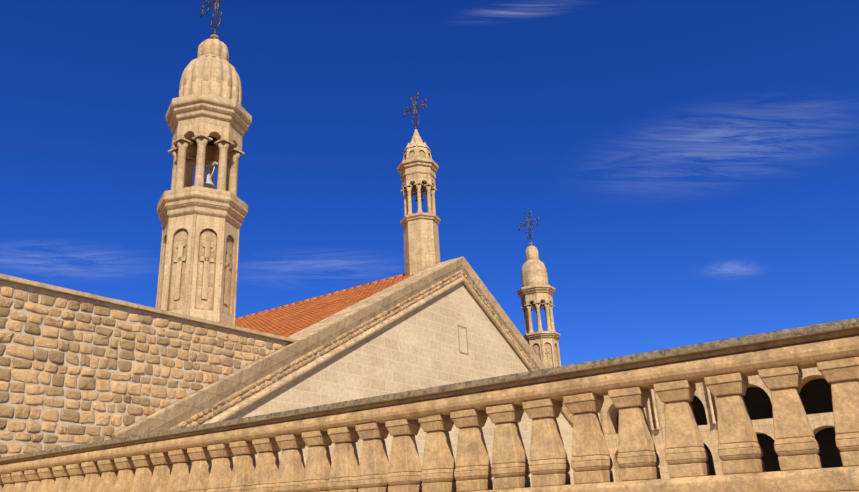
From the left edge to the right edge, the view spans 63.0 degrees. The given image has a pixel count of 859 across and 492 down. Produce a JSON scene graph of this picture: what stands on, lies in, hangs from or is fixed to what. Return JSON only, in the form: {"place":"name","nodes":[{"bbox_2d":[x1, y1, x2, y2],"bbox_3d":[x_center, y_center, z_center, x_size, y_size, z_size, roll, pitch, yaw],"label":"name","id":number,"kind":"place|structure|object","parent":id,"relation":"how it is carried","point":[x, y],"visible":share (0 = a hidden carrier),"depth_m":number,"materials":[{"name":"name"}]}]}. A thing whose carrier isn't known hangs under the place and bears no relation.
{"place":"outdoors","nodes":[
{"label":"outdoors","id":0,"kind":"place"},
{"bbox_2d":[211,283,573,489],"bbox_3d":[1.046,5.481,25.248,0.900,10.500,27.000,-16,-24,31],"label":"gable wall","id":1,"kind":"structure","parent":0,"point":[418,348],"depth_m":23.11,"materials":[{"name":"beige stone"}]},
{"bbox_2d":[235,274,413,336],"bbox_3d":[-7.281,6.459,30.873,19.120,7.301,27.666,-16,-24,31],"label":"church roof tiles","id":2,"kind":"object","parent":1,"relation":"on","point":[288,321],"visible":0.08,"depth_m":26.26,"materials":[{"name":"orange tile"}]},
{"bbox_2d":[156,0,251,325],"bbox_3d":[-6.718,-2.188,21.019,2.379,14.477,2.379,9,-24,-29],"label":"bell tower","id":3,"kind":"structure","parent":2,"relation":"on","point":[208,118],"depth_m":20.10,"materials":[{"name":"stone"}]},
{"bbox_2d":[235,273,404,319],"bbox_3d":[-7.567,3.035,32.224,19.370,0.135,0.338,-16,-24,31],"label":"church roof ridge tiles","id":4,"kind":"object","parent":2,"relation":"on","point":[396,276],"visible":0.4,"depth_m":30.14,"materials":[{"name":"orange tile"}]},
{"bbox_2d":[397,93,440,275],"bbox_3d":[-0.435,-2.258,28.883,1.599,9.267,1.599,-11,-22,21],"label":"bell tower","id":5,"kind":"structure","parent":2,"relation":"on","point":[417,167],"depth_m":28.24,"materials":[{"name":"stone"}]},
{"bbox_2d":[517,211,560,367],"bbox_3d":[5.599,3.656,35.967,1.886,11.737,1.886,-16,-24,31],"label":"bell tower","id":6,"kind":"structure","parent":2,"relation":"on","point":[536,291],"depth_m":35.66,"materials":[{"name":"stone"}]},
{"bbox_2d":[110,256,572,438],"bbox_3d":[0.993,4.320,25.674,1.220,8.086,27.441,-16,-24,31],"label":"gable cornice","id":7,"kind":"structure","parent":1,"relation":"attached to","point":[311,338],"depth_m":19.49,"materials":[{"name":"stone"}]},
{"bbox_2d":[457,325,468,354],"bbox_3d":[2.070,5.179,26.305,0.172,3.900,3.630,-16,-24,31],"label":"gable windows","id":8,"kind":"structure","parent":1,"relation":"attached to","point":[467,353],"depth_m":25.60,"materials":[{"name":"stone"}]},
{"bbox_2d":[0,318,858,491],"bbox_3d":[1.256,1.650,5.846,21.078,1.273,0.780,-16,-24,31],"label":"terrace balustrade","id":9,"kind":"object","parent":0,"point":[176,460],"visible":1,"depth_m":6.04,"materials":[{"name":"beige stone"}]},
{"bbox_2d":[0,0,858,365],"label":"sky","id":10,"kind":"structure","parent":0,"point":[688,170],"materials":[{"name":"blue"}]},
{"label":"ground","id":11,"kind":"structure","parent":0,"visible":0},
{"bbox_2d":[0,280,289,456],"bbox_3d":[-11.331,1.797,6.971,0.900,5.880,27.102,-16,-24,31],"label":"stone wall","id":12,"kind":"structure","parent":11,"relation":"on","point":[39,292],"depth_m":13.65,"materials":[{"name":"beige stone"}]},
{"bbox_2d":[0,274,297,342],"bbox_3d":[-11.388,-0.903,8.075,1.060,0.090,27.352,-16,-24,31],"label":"wall coping","id":13,"kind":"object","parent":12,"relation":"on","point":[26,282],"depth_m":14.57,"materials":[{"name":"beige stone"}]},
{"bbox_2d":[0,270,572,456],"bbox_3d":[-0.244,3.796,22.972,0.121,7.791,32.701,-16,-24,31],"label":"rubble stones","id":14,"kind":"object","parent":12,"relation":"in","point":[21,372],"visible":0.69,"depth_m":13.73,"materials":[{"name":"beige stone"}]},
{"bbox_2d":[598,367,858,481],"bbox_3d":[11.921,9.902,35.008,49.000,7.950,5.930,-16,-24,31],"label":"arcade wing","id":15,"kind":"structure","parent":11,"relation":"on","point":[814,392],"depth_m":31.62,"materials":[{"name":"beige stone"}]}
]}

